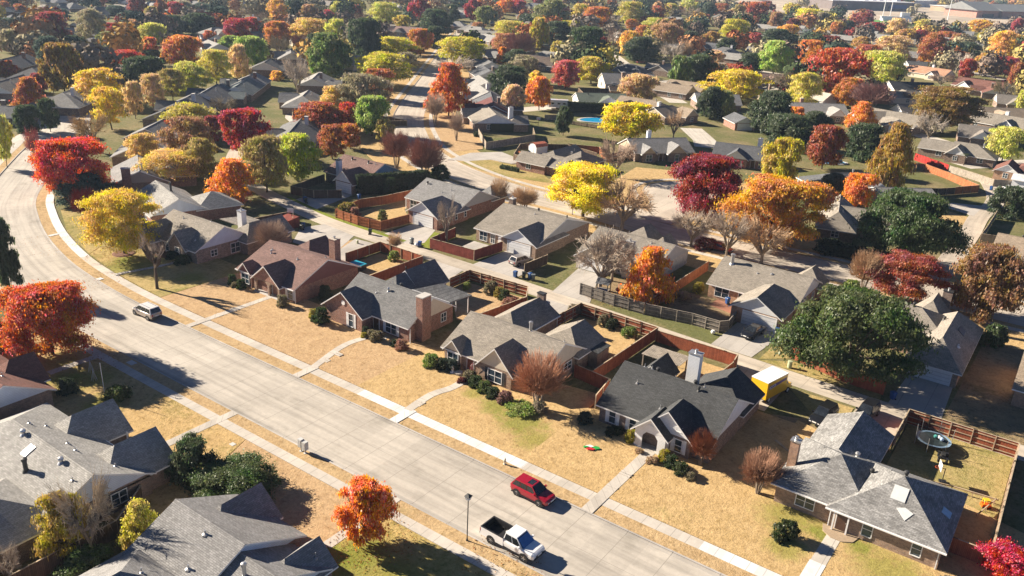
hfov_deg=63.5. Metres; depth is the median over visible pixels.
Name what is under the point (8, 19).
evergreen tree
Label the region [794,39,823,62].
tree
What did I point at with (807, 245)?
lawn
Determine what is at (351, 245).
driveway
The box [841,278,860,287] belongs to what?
shrub
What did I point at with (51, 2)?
brick house
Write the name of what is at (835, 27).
tree
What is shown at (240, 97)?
brick house
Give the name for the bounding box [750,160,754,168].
door
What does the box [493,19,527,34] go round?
tree
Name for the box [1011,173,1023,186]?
shed
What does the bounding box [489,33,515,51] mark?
tree
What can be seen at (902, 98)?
brick house
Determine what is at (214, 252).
window
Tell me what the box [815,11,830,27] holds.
tree
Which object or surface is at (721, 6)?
tree
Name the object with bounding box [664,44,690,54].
brick house
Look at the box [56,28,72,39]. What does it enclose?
tree
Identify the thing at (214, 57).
tree
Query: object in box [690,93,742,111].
brick house
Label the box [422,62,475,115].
maple tree
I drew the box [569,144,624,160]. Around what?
plank fence
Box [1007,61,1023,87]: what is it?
tree
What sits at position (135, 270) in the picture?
stone edging
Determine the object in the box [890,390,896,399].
wheelie bin
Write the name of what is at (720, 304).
patio
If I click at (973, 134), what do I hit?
brick house
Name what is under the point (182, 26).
evergreen tree
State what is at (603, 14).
tree
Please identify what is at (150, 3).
brick house
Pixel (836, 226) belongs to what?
brick house
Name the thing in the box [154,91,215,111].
brick house
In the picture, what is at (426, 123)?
verge
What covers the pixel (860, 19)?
tree
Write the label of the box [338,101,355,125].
tree
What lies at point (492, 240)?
window
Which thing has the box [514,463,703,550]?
pavement
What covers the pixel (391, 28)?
brick house
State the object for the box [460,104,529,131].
brick house
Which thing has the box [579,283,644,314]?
plank fence
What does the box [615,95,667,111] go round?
brick house
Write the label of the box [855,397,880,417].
parked car
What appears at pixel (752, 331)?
parked car
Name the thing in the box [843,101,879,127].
maple tree
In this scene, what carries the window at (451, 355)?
in the brick house at (491, 348)
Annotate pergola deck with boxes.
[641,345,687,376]
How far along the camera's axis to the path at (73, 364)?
102.28 m
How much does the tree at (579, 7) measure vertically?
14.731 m
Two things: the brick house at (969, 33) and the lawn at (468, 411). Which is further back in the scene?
the brick house at (969, 33)
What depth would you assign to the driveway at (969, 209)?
191.00 m
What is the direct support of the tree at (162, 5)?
on the ground at (556, 270)
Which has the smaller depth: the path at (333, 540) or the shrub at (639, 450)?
the path at (333, 540)
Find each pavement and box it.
[0,133,515,575]
[46,194,88,256]
[47,109,95,194]
[80,256,364,393]
[357,390,528,467]
[384,33,1023,332]
[429,98,1023,302]
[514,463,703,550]
[625,179,719,219]
[698,541,781,575]
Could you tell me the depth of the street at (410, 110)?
170.10 m
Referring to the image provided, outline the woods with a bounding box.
[0,0,1023,104]
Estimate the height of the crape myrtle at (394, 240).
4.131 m
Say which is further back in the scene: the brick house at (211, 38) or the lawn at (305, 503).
the brick house at (211, 38)
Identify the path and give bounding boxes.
[47,354,101,373]
[166,410,237,445]
[186,296,270,326]
[293,367,317,376]
[310,336,386,367]
[324,496,400,547]
[389,409,416,422]
[404,379,467,410]
[581,448,655,512]
[800,559,825,575]
[811,534,839,565]
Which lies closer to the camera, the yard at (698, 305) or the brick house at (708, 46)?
the yard at (698, 305)
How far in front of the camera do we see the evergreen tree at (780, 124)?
241.85 m
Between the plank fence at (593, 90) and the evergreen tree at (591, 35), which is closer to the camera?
the plank fence at (593, 90)
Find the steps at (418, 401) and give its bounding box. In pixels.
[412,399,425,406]
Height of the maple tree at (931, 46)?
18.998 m
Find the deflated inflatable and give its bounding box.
[583,445,599,450]
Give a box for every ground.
[0,0,1023,575]
[735,0,1012,25]
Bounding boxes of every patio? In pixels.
[462,241,487,249]
[710,299,731,312]
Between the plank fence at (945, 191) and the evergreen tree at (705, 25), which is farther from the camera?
the evergreen tree at (705, 25)
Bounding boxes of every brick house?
[0,52,38,72]
[0,74,44,101]
[0,100,43,125]
[0,322,8,354]
[0,351,56,419]
[0,398,174,574]
[2,7,30,15]
[7,67,54,85]
[31,4,69,10]
[35,87,97,115]
[39,0,69,5]
[57,3,86,11]
[64,27,81,36]
[66,0,83,2]
[69,21,88,28]
[79,7,109,17]
[79,483,337,575]
[110,64,128,83]
[110,132,179,165]
[111,155,197,189]
[118,0,127,4]
[122,116,185,145]
[128,180,243,221]
[137,208,294,263]
[141,102,220,126]
[145,1,156,5]
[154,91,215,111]
[185,84,233,107]
[196,27,225,36]
[199,31,221,42]
[199,38,229,54]
[219,72,271,91]
[219,79,247,105]
[224,78,264,101]
[235,235,360,303]
[242,14,261,23]
[249,29,268,40]
[249,58,293,76]
[265,116,320,147]
[273,48,304,65]
[278,90,320,114]
[299,72,343,92]
[319,0,331,7]
[321,259,471,343]
[323,154,400,194]
[344,55,380,70]
[386,24,395,34]
[392,26,422,36]
[404,178,507,229]
[440,291,606,395]
[450,21,466,29]
[456,22,472,32]
[459,10,468,17]
[460,83,500,103]
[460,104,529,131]
[463,75,498,94]
[464,26,496,32]
[464,97,513,115]
[468,65,495,78]
[469,58,498,70]
[472,91,523,115]
[473,28,496,34]
[473,196,591,258]
[478,34,502,45]
[482,48,498,62]
[490,17,506,26]
[514,144,603,175]
[523,3,539,8]
[525,48,534,54]
[526,54,558,71]
[533,51,558,60]
[540,39,558,50]
[572,92,626,102]
[574,223,690,280]
[596,349,764,462]
[611,63,653,73]
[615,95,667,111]
[617,129,694,162]
[618,27,638,32]
[645,61,672,76]
[646,101,699,124]
[653,82,696,99]
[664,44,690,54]
[666,79,707,92]
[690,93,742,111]
[703,42,724,51]
[706,253,829,332]
[710,45,741,53]
[712,137,767,169]
[721,52,741,63]
[741,83,781,98]
[744,46,755,52]
[753,24,769,30]
[757,73,783,87]
[765,25,778,31]
[771,411,967,569]
[790,98,848,123]
[795,89,836,103]
[796,169,884,197]
[798,28,819,36]
[815,194,891,243]
[831,34,854,43]
[847,111,906,132]
[854,288,983,387]
[871,107,932,134]
[871,187,936,210]
[872,32,889,40]
[886,78,934,93]
[887,89,920,103]
[888,104,943,115]
[901,50,919,60]
[902,39,915,46]
[903,60,935,68]
[904,64,955,80]
[917,137,1000,167]
[951,77,1012,94]
[956,31,974,36]
[956,124,1016,148]
[969,83,1010,99]
[969,111,1023,136]
[979,106,1023,117]
[992,94,1017,107]
[992,159,1023,179]
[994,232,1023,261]
[1011,353,1023,408]
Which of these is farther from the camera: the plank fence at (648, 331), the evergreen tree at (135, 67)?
the evergreen tree at (135, 67)
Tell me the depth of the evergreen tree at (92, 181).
159.59 m
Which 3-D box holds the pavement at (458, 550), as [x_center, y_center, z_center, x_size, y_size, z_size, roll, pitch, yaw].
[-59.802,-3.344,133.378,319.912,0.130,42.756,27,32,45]
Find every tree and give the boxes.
[0,1,10,8]
[0,29,18,52]
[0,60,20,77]
[0,113,14,167]
[0,215,24,286]
[0,278,102,356]
[0,538,21,575]
[1,17,12,27]
[9,76,45,105]
[12,4,26,11]
[24,134,120,193]
[29,490,92,560]
[30,72,47,92]
[31,35,57,65]
[32,10,70,41]
[35,41,84,92]
[35,96,60,131]
[46,456,115,548]
[52,172,122,207]
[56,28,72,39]
[59,8,71,17]
[61,35,82,42]
[65,106,109,140]
[67,67,124,96]
[69,186,163,254]
[71,8,107,38]
[74,37,87,44]
[81,86,130,129]
[95,31,119,47]
[101,22,119,31]
[106,5,126,15]
[109,49,143,63]
[114,497,157,551]
[117,55,165,87]
[119,80,143,118]
[122,19,145,35]
[122,132,159,158]
[126,0,147,13]
[130,147,208,183]
[137,22,167,42]
[138,230,165,288]
[139,73,168,111]
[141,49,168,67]
[142,36,160,49]
[143,6,157,14]
[153,101,219,121]
[154,0,168,15]
[154,115,214,157]
[157,67,186,100]
[158,27,171,41]
[160,34,203,66]
[166,15,189,34]
[167,1,183,14]
[171,60,215,91]
[175,0,191,12]
[178,137,218,181]
[179,12,214,32]
[187,3,207,8]
[196,48,235,83]
[202,30,215,40]
[202,115,222,140]
[204,157,258,203]
[206,93,237,113]
[214,6,229,15]
[214,13,224,26]
[217,34,238,47]
[218,106,272,150]
[222,17,256,36]
[226,43,252,78]
[230,35,269,65]
[234,7,251,15]
[238,134,291,191]
[245,17,261,30]
[254,12,269,19]
[263,20,291,47]
[265,0,288,17]
[268,32,291,50]
[279,132,324,181]
[282,50,311,93]
[283,0,303,15]
[288,17,330,36]
[291,100,347,127]
[299,3,318,16]
[304,33,314,45]
[305,31,356,76]
[316,123,346,158]
[319,85,344,108]
[323,9,334,15]
[323,17,347,38]
[329,1,339,16]
[329,72,398,106]
[329,473,400,549]
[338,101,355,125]
[341,122,360,148]
[345,17,383,55]
[352,4,363,17]
[353,94,391,135]
[354,50,417,81]
[365,68,395,95]
[366,1,402,23]
[375,118,395,139]
[381,35,422,57]
[392,15,411,26]
[396,51,421,71]
[402,2,416,14]
[405,28,433,55]
[407,0,433,20]
[416,8,455,33]
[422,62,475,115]
[425,25,447,47]
[429,53,476,68]
[435,36,490,62]
[435,194,458,241]
[447,3,459,20]
[464,0,481,20]
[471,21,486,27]
[473,5,498,24]
[485,64,527,95]
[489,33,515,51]
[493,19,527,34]
[496,0,513,14]
[497,46,506,64]
[500,84,527,106]
[501,48,525,64]
[506,54,544,78]
[510,0,527,13]
[517,13,533,22]
[525,76,553,109]
[528,70,543,81]
[529,16,550,50]
[530,0,570,20]
[544,160,622,216]
[548,20,571,41]
[549,59,582,88]
[550,40,568,51]
[554,105,573,135]
[567,220,637,287]
[568,25,611,49]
[570,3,588,18]
[575,56,611,83]
[582,6,612,31]
[592,222,639,280]
[595,167,656,230]
[597,100,664,137]
[598,137,637,177]
[601,28,614,38]
[607,26,620,46]
[611,13,620,21]
[614,1,646,22]
[618,73,662,99]
[619,29,639,53]
[619,245,680,304]
[620,36,657,61]
[625,19,638,28]
[633,0,651,13]
[635,25,650,35]
[638,16,652,24]
[640,17,669,26]
[651,22,685,43]
[652,5,665,17]
[658,40,686,62]
[665,3,678,16]
[665,151,744,218]
[666,104,685,136]
[667,54,692,80]
[670,205,715,246]
[679,0,698,11]
[680,7,701,20]
[683,30,699,37]
[684,20,709,33]
[686,54,718,85]
[695,68,774,98]
[695,86,723,119]
[700,2,717,16]
[701,30,720,42]
[707,172,843,248]
[709,49,725,62]
[709,206,753,255]
[714,3,729,14]
[714,89,736,119]
[716,37,737,49]
[718,63,751,69]
[719,18,750,36]
[731,4,745,12]
[734,212,794,263]
[738,52,762,72]
[744,89,795,134]
[745,1,769,23]
[749,32,762,44]
[757,39,795,73]
[758,37,773,44]
[758,136,806,179]
[761,28,802,45]
[762,283,942,386]
[763,1,775,10]
[763,71,794,89]
[765,111,812,147]
[768,11,784,26]
[777,24,802,35]
[784,4,801,13]
[786,18,800,30]
[786,71,826,102]
[792,106,805,115]
[794,8,823,20]
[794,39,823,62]
[803,46,874,94]
[803,110,835,130]
[806,124,849,168]
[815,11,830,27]
[820,35,844,43]
[821,172,846,195]
[829,11,844,18]
[829,77,865,108]
[830,21,843,33]
[841,172,881,207]
[842,20,854,32]
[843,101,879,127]
[844,122,885,161]
[847,186,973,255]
[849,12,875,28]
[851,36,872,46]
[856,44,883,58]
[857,248,959,300]
[861,49,913,83]
[863,121,917,186]
[865,21,884,32]
[866,10,875,20]
[871,35,915,59]
[884,17,912,33]
[893,29,917,39]
[908,85,993,132]
[913,19,929,27]
[913,108,949,137]
[915,29,927,43]
[915,32,954,61]
[928,73,955,84]
[938,31,955,37]
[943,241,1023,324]
[949,33,966,41]
[950,52,973,72]
[957,58,978,77]
[962,41,982,57]
[968,19,993,33]
[972,536,1023,575]
[974,52,991,75]
[976,28,987,39]
[984,125,1023,162]
[986,30,1023,56]
[986,185,1023,220]
[990,79,1018,94]
[998,56,1020,77]
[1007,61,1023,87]
[1011,17,1023,34]
[1014,89,1023,107]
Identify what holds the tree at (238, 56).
on the ground at (556, 270)
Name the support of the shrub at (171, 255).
on the lawn at (172, 278)
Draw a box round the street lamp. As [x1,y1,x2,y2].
[464,493,472,540]
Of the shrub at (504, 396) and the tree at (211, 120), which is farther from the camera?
the tree at (211, 120)
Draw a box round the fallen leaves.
[20,233,865,575]
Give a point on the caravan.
(556, 103)
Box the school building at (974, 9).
[942,1,1023,18]
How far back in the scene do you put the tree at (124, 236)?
133.12 m
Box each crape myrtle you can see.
[21,127,40,153]
[66,186,96,216]
[252,218,290,245]
[289,31,306,51]
[378,129,411,168]
[386,231,402,246]
[403,135,446,169]
[423,90,446,125]
[447,110,464,140]
[491,176,510,196]
[505,31,538,51]
[508,348,571,406]
[510,184,539,206]
[681,40,693,54]
[688,427,719,464]
[739,445,790,493]
[846,248,887,287]
[848,79,897,107]
[903,91,915,99]
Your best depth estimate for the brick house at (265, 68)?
326.96 m
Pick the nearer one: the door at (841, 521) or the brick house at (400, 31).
the door at (841, 521)
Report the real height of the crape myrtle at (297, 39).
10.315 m
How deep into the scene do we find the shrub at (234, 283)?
126.98 m
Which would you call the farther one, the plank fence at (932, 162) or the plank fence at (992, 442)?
the plank fence at (932, 162)
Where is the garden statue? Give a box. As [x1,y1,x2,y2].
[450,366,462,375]
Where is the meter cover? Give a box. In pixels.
[126,360,136,364]
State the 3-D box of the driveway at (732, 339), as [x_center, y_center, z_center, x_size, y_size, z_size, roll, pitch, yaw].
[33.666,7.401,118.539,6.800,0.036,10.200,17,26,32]
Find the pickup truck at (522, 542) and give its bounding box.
[479,516,544,562]
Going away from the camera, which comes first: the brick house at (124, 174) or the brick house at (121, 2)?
the brick house at (124, 174)
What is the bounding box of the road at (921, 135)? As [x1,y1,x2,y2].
[912,133,1005,163]
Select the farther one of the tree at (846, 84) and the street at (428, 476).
the tree at (846, 84)
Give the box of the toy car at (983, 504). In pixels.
[980,498,991,508]
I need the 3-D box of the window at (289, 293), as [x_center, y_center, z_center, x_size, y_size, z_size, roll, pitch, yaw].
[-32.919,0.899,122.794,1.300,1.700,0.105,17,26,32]
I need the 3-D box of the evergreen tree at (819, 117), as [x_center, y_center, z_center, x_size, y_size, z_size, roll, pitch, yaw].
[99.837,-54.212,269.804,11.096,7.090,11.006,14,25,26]
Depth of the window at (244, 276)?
127.69 m
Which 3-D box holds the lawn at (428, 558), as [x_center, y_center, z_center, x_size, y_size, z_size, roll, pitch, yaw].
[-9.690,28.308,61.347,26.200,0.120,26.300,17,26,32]
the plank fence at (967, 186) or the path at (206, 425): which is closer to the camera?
the path at (206, 425)
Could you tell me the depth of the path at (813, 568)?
73.67 m
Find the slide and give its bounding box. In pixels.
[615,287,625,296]
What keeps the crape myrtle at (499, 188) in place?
on the lawn at (370, 145)
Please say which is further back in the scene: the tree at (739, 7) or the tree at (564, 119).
the tree at (739, 7)
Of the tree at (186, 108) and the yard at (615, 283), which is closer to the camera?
the yard at (615, 283)
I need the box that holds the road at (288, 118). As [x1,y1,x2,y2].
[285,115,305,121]
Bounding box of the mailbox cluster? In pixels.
[297,437,308,453]
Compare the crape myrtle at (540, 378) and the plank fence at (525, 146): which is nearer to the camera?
the crape myrtle at (540, 378)
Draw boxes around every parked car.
[132,302,161,320]
[509,253,532,266]
[510,473,555,507]
[707,241,733,253]
[740,323,764,339]
[808,399,838,425]
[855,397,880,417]
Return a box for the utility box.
[787,360,792,367]
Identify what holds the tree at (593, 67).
on the ground at (556, 270)
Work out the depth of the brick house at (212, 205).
157.23 m
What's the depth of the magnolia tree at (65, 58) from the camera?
269.86 m
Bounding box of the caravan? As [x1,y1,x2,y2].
[548,99,567,108]
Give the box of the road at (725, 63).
[617,31,779,73]
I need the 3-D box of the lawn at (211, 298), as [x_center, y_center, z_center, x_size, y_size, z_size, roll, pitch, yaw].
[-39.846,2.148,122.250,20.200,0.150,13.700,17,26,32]
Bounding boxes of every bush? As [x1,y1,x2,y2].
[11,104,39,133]
[51,543,113,575]
[161,431,220,492]
[183,447,288,501]
[269,70,285,80]
[430,164,450,181]
[978,322,1010,348]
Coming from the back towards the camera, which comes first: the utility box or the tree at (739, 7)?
the tree at (739, 7)
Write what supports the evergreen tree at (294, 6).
on the ground at (556, 270)
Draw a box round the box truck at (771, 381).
[752,366,791,402]
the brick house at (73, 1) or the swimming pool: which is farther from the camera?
the brick house at (73, 1)
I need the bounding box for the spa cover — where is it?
[350,260,366,271]
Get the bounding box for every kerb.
[0,120,546,575]
[35,116,726,575]
[393,34,1021,325]
[423,109,1022,306]
[625,181,684,223]
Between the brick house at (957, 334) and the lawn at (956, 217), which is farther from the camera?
the lawn at (956, 217)
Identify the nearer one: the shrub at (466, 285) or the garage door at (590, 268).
the shrub at (466, 285)
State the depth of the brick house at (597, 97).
294.81 m
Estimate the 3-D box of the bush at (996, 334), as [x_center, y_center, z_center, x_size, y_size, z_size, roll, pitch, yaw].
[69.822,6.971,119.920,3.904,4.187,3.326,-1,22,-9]
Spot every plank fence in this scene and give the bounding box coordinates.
[8,485,142,575]
[256,210,293,219]
[290,174,341,197]
[335,199,408,230]
[337,116,406,125]
[345,241,422,279]
[357,190,411,207]
[430,227,502,259]
[449,270,528,316]
[478,128,534,148]
[513,143,596,159]
[524,254,547,272]
[544,115,556,119]
[556,303,657,375]
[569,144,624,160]
[570,121,602,128]
[573,363,610,408]
[577,87,607,92]
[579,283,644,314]
[644,303,736,332]
[646,260,708,304]
[655,330,738,369]
[790,348,886,394]
[890,409,1020,542]
[914,153,948,170]
[923,163,979,193]
[932,187,955,194]
[948,165,1011,186]
[948,537,988,564]
[979,211,996,243]
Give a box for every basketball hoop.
[287,208,293,215]
[936,459,946,483]
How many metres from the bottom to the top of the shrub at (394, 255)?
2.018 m
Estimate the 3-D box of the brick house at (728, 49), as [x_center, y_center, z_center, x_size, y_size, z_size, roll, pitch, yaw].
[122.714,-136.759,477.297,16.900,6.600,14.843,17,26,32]
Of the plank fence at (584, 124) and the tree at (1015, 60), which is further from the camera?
the tree at (1015, 60)
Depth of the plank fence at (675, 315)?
122.45 m
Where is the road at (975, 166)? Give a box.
[954,160,1023,168]
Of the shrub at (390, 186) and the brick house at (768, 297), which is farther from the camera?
the shrub at (390, 186)
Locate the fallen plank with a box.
[775,440,788,451]
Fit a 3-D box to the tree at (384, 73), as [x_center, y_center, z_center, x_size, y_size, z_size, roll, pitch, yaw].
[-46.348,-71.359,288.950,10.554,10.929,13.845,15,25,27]
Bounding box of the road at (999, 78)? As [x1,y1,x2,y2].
[955,69,1004,79]
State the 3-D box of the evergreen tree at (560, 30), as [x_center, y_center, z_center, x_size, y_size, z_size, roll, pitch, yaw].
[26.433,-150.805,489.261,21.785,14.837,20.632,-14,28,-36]
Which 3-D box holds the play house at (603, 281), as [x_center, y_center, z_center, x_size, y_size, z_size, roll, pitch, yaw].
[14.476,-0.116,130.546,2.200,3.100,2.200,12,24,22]
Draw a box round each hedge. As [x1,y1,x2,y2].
[354,169,430,195]
[499,164,519,171]
[567,101,610,113]
[824,242,895,259]
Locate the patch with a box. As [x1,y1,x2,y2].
[789,387,853,412]
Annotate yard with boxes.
[358,200,410,230]
[358,253,405,274]
[413,330,453,351]
[422,232,452,247]
[448,238,470,245]
[453,284,522,319]
[570,317,635,359]
[595,277,659,310]
[665,292,729,320]
[677,361,723,379]
[760,347,789,358]
[760,360,880,398]
[769,414,816,428]
[887,424,1013,519]
[943,342,1023,444]
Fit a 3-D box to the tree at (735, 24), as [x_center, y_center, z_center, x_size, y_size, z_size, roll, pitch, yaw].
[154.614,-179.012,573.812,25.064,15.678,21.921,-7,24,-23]
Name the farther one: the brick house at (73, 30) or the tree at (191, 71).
the brick house at (73, 30)
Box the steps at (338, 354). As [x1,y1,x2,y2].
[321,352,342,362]
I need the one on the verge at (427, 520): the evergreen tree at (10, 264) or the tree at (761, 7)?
the evergreen tree at (10, 264)
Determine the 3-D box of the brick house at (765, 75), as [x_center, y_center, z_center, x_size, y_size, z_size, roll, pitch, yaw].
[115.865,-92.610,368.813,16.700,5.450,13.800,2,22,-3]
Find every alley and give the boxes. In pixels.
[226,145,1023,460]
[928,182,1003,280]
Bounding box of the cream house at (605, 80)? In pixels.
[597,71,653,91]
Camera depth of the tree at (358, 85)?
255.19 m
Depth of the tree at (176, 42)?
323.06 m
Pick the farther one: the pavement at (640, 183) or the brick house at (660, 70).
the brick house at (660, 70)
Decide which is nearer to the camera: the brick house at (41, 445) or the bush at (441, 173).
the brick house at (41, 445)
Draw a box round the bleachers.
[880,12,912,21]
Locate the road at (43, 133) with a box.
[2,116,70,148]
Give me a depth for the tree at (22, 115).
215.23 m
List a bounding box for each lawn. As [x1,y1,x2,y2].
[1,335,244,525]
[53,152,112,208]
[61,209,145,253]
[90,246,239,296]
[160,273,322,336]
[187,440,356,547]
[248,313,429,385]
[327,519,492,575]
[357,348,596,458]
[358,33,1023,350]
[431,115,482,151]
[433,63,1023,298]
[461,160,552,182]
[522,408,794,538]
[606,167,751,220]
[701,420,1023,575]
[938,211,966,224]
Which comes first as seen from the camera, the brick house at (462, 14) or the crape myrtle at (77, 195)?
the crape myrtle at (77, 195)
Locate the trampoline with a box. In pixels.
[914,418,955,451]
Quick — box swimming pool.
[577,117,617,122]
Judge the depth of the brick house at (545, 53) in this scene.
409.64 m
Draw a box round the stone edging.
[115,262,172,274]
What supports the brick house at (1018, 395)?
on the ground at (556, 270)
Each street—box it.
[0,116,712,575]
[393,30,1023,325]
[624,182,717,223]
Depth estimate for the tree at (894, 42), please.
478.19 m
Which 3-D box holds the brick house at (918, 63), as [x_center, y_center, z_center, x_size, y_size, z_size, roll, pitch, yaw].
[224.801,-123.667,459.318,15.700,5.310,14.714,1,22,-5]
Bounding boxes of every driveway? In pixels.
[287,192,351,211]
[293,224,352,247]
[341,239,372,261]
[385,224,434,245]
[437,262,462,278]
[448,152,515,163]
[473,251,534,277]
[546,299,568,313]
[552,268,597,302]
[712,322,776,356]
[739,367,780,410]
[854,406,901,448]
[888,375,952,417]
[947,203,982,215]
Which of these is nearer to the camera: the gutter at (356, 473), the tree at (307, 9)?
the gutter at (356, 473)
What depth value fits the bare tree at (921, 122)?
262.77 m
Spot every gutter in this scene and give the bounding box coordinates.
[0,148,552,575]
[32,116,720,575]
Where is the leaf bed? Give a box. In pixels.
[112,250,135,256]
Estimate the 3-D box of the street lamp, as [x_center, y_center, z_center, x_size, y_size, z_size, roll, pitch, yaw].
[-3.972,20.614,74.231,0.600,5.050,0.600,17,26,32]
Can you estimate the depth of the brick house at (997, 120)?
287.64 m
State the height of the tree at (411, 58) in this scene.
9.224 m
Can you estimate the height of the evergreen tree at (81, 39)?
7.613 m
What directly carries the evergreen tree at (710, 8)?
on the ground at (556, 270)
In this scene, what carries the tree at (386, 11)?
on the ground at (556, 270)
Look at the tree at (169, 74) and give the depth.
265.83 m
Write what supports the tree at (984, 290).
on the ground at (556, 270)
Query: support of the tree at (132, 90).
on the ground at (556, 270)
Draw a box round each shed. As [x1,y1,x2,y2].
[528,141,547,153]
[588,341,610,367]
[607,86,619,92]
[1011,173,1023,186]
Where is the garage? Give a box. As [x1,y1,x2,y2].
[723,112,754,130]
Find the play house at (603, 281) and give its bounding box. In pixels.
[596,277,612,291]
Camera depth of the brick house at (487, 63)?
368.10 m
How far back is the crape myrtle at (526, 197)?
168.97 m
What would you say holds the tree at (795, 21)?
on the ground at (556, 270)
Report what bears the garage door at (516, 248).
in the brick house at (534, 233)
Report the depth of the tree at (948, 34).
647.55 m
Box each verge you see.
[0,121,542,575]
[36,112,755,575]
[387,30,1023,329]
[424,50,1023,305]
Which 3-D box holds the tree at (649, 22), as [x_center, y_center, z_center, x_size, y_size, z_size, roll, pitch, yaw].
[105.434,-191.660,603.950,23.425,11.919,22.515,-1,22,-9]
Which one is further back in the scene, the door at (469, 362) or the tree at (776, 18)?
the tree at (776, 18)
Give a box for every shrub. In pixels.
[55,377,80,396]
[100,384,133,401]
[165,250,176,259]
[172,254,191,265]
[227,274,236,284]
[231,281,237,286]
[235,279,246,289]
[276,294,289,307]
[308,308,315,318]
[312,306,330,324]
[317,284,333,301]
[334,202,357,218]
[350,207,361,216]
[360,332,366,337]
[361,326,368,332]
[366,329,373,337]
[368,330,384,342]
[378,209,387,220]
[383,176,398,194]
[387,250,400,261]
[390,339,397,346]
[395,338,408,350]
[422,353,438,367]
[435,357,449,370]
[445,358,459,371]
[457,376,466,383]
[462,282,470,290]
[462,369,476,382]
[468,375,481,387]
[476,380,492,392]
[482,280,498,295]
[484,386,499,398]
[493,286,503,298]
[496,390,513,405]
[498,289,511,300]
[501,297,516,304]
[504,398,538,417]
[531,400,548,414]
[568,303,581,316]
[576,410,593,425]
[596,314,609,326]
[604,317,619,330]
[604,424,625,437]
[620,325,638,338]
[624,429,635,443]
[634,447,643,453]
[644,456,658,464]
[658,448,669,463]
[662,454,680,468]
[671,460,690,476]
[675,290,691,300]
[684,471,696,480]
[691,282,705,293]
[693,237,716,252]
[770,518,801,545]
[812,237,842,256]
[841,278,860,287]
[847,245,868,262]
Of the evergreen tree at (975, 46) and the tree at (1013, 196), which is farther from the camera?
the evergreen tree at (975, 46)
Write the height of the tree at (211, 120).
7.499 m
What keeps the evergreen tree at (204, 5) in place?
on the ground at (556, 270)
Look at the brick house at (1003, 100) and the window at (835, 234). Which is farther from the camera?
the brick house at (1003, 100)
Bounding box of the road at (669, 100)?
[614,52,686,102]
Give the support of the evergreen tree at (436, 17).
on the ground at (556, 270)
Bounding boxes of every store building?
[796,0,914,10]
[914,0,937,6]
[930,5,947,10]
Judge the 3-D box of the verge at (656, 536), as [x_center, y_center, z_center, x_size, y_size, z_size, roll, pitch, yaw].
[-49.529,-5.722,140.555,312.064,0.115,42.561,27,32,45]
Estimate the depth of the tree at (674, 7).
781.18 m
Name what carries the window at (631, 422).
in the brick house at (657, 405)
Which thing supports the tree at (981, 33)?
on the ground at (556, 270)
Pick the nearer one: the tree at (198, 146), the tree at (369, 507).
the tree at (369, 507)
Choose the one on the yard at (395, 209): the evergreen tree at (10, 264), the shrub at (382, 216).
the shrub at (382, 216)
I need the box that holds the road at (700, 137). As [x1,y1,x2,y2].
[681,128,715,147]
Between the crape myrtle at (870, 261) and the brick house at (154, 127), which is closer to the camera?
the crape myrtle at (870, 261)
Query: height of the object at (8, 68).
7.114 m
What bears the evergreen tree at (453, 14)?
on the ground at (556, 270)
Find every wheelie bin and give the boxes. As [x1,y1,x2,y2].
[513,270,517,276]
[725,297,730,304]
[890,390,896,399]
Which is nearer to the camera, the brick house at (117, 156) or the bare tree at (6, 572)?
the bare tree at (6, 572)
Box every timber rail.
[949,484,998,502]
[976,499,995,517]
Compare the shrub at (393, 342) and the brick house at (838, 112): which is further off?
the brick house at (838, 112)
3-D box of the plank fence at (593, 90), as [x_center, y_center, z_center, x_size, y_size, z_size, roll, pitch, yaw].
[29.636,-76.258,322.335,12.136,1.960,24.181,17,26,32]
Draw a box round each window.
[110,487,128,507]
[175,246,179,255]
[210,249,217,256]
[230,242,239,253]
[241,272,249,284]
[287,290,292,299]
[348,313,353,327]
[385,322,396,335]
[410,200,416,207]
[441,311,446,322]
[447,351,458,364]
[479,231,486,241]
[487,368,501,384]
[490,234,494,243]
[563,359,571,371]
[608,411,615,424]
[628,419,636,429]
[646,155,652,160]
[673,438,682,453]
[714,287,729,298]
[794,494,814,511]
[830,231,838,237]
[860,524,873,538]
[909,543,922,558]
[976,158,982,163]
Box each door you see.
[336,181,350,193]
[373,317,378,330]
[414,213,431,228]
[467,358,473,369]
[507,241,529,255]
[579,260,601,272]
[737,124,751,130]
[742,310,775,332]
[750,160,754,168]
[834,514,847,531]
[909,367,950,385]
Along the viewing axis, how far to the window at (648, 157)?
218.74 m
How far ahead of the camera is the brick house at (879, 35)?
638.31 m
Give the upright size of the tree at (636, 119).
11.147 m
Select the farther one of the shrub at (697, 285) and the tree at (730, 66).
the tree at (730, 66)
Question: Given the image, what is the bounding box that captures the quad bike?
[937,449,948,463]
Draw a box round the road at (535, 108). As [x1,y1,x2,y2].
[523,105,555,111]
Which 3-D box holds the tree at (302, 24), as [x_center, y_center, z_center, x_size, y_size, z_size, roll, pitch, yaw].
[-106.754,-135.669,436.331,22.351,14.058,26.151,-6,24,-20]
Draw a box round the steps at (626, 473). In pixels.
[604,470,632,490]
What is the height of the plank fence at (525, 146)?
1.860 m
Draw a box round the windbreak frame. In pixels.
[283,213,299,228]
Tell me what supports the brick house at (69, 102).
on the ground at (556, 270)
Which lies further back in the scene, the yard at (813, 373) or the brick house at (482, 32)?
the brick house at (482, 32)
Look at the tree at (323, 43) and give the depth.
318.08 m
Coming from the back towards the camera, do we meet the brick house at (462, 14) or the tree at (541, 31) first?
the brick house at (462, 14)

